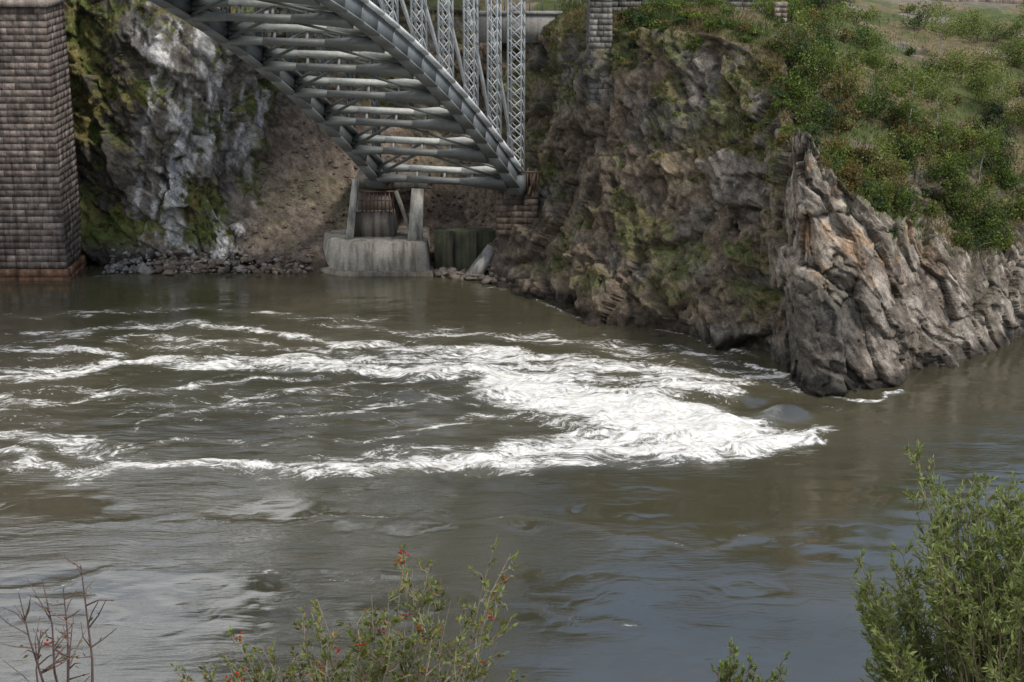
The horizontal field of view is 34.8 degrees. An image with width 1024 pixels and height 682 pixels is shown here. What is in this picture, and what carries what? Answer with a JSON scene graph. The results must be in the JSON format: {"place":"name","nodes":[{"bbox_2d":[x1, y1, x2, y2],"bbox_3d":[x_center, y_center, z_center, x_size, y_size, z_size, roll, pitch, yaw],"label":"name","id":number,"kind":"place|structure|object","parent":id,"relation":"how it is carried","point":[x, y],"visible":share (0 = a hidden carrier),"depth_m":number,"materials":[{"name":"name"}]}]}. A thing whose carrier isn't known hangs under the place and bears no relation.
{"place":"outdoors","nodes":[
{"label":"outdoors","id":0,"kind":"place"},
{"bbox_2d":[0,264,1023,681],"bbox_3d":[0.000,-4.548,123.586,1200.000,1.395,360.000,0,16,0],"label":"river water","id":1,"kind":"structure","parent":0,"point":[194,466],"depth_m":83.90,"materials":[{"name":"brown liquid"}]},
{"bbox_2d":[64,0,1023,396],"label":"rocky cliff terrain","id":2,"kind":"structure","parent":0,"point":[858,292],"depth_m":116.18,"materials":[{"name":"grey stone"}]},
{"bbox_2d":[0,0,87,280],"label":"stone bridge pier","id":3,"kind":"structure","parent":2,"relation":"on","point":[40,223],"depth_m":122.26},
{"bbox_2d":[102,246,510,284],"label":"shoreline boulders","id":4,"kind":"object","parent":2,"relation":"on","point":[172,265],"visible":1,"depth_m":126.61,"materials":[{"name":"grey stone"}]},
{"bbox_2d":[243,114,499,276],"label":"scree stones","id":5,"kind":"object","parent":2,"relation":"on","point":[476,213],"visible":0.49,"depth_m":131.38,"materials":[{"name":"stone"}]},
{"bbox_2d":[320,170,538,275],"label":"concrete abutment","id":6,"kind":"object","parent":2,"relation":"on","point":[374,238],"visible":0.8,"depth_m":126.10,"materials":[{"name":"concrete"}]},
{"bbox_2d":[148,0,537,196],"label":"steel arch bridge","id":7,"kind":"structure","parent":6,"relation":"on","point":[372,30],"depth_m":110.79,"materials":[{"name":"grey metal"}]},
{"bbox_2d":[77,0,799,246],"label":"cliff grass","id":8,"kind":"structure","parent":2,"relation":"on","point":[663,155],"depth_m":117.19,"materials":[{"name":"green plant"}]},
{"bbox_2d":[87,2,908,311],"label":"cliff ferns","id":9,"kind":"object","parent":2,"relation":"on","point":[619,192],"visible":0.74,"depth_m":114.11,"materials":[{"name":"green plant"}]},
{"bbox_2d":[475,11,567,42],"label":"wall","id":10,"kind":"structure","parent":2,"relation":"on","point":[536,22],"depth_m":129.32,"materials":[{"name":"concrete"}]},
{"bbox_2d":[479,0,580,10],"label":"railing","id":11,"kind":"object","parent":10,"relation":"on","point":[529,4],"visible":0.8,"depth_m":129.05,"materials":[{"name":"metal"}]},
{"bbox_2d":[586,0,612,116],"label":"stone pillar","id":12,"kind":"object","parent":2,"relation":"on","point":[599,18],"visible":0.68,"depth_m":117.94,"materials":[{"name":"grey stone"}]},
{"bbox_2d":[612,0,768,11],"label":"wall run","id":13,"kind":"structure","parent":2,"relation":"on","point":[618,5],"depth_m":123.25,"materials":[{"name":"grey stone"}]},
{"bbox_2d":[773,2,787,25],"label":"end pillar","id":14,"kind":"structure","parent":2,"relation":"on","point":[780,9],"depth_m":115.66,"materials":[{"name":"grey stone"}]},
{"bbox_2d":[558,0,1023,259],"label":"hillside grass","id":15,"kind":"structure","parent":2,"relation":"on","point":[573,6],"depth_m":111.96,"materials":[{"name":"green plant"}]},
{"bbox_2d":[616,0,1023,255],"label":"hillside shrubs","id":16,"kind":"object","parent":2,"relation":"on","point":[804,44],"visible":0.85,"depth_m":109.53,"materials":[{"name":"green plant"}]},
{"bbox_2d":[853,44,898,93],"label":"birch tree","id":17,"kind":"object","parent":2,"relation":"on","point":[875,61],"visible":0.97,"depth_m":110.73,"materials":[{"name":"green plant"}]},
{"bbox_2d":[889,60,942,136],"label":"birch tree","id":18,"kind":"object","parent":2,"relation":"on","point":[914,94],"visible":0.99,"depth_m":108.93,"materials":[{"name":"green plant"}]},
{"bbox_2d":[920,65,959,125],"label":"birch tree","id":19,"kind":"object","parent":2,"relation":"on","point":[939,104],"visible":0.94,"depth_m":112.17,"materials":[{"name":"green plant"}]},
{"bbox_2d":[918,0,966,56],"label":"birch tree","id":20,"kind":"object","parent":2,"relation":"on","point":[943,28],"visible":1,"depth_m":128.88,"materials":[{"name":"green plant"}]},
{"bbox_2d":[939,0,1023,3],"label":"roadside barrier","id":21,"kind":"object","parent":2,"relation":"on","point":[1007,1],"depth_m":153.18,"materials":[{"name":"concrete"}]},
{"bbox_2d":[960,118,1009,179],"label":"birch tree","id":22,"kind":"object","parent":2,"relation":"on","point":[989,137],"visible":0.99,"depth_m":109.43,"materials":[{"name":"green plant"}]},
{"bbox_2d":[968,99,1019,142],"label":"juniper tree","id":23,"kind":"object","parent":2,"relation":"on","point":[996,110],"visible":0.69,"depth_m":113.27,"materials":[{"name":"green plant"}]},
{"bbox_2d":[980,55,1023,106],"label":"birch tree","id":24,"kind":"object","parent":2,"relation":"on","point":[998,77],"visible":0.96,"depth_m":118.26,"materials":[{"name":"green plant"}]},
{"bbox_2d":[1012,2,1023,36],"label":"birch tree","id":25,"kind":"object","parent":2,"relation":"on","point":[1020,19],"visible":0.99,"depth_m":131.98,"materials":[{"name":"green plant"}]},
{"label":"near riverbank","id":26,"kind":"object","parent":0,"visible":0},
{"bbox_2d":[0,550,116,681],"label":"bare shrub","id":27,"kind":"object","parent":26,"relation":"on","point":[54,649],"visible":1,"depth_m":13.22,"materials":[{"name":"brown plant"}]},
{"bbox_2d":[170,534,526,681],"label":"rowan shrub","id":28,"kind":"object","parent":26,"relation":"on","point":[380,672],"visible":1,"depth_m":13.20,"materials":[{"name":"green plant"}]},
{"bbox_2d":[711,637,791,681],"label":"alder sapling","id":29,"kind":"object","parent":26,"relation":"on","point":[730,667],"visible":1,"depth_m":13.36,"materials":[{"name":"green plant"}]},
{"bbox_2d":[849,440,1023,681],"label":"willow shrub","id":30,"kind":"object","parent":26,"relation":"on","point":[974,653],"visible":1,"depth_m":14.11,"materials":[{"name":"green plant"}]}
]}

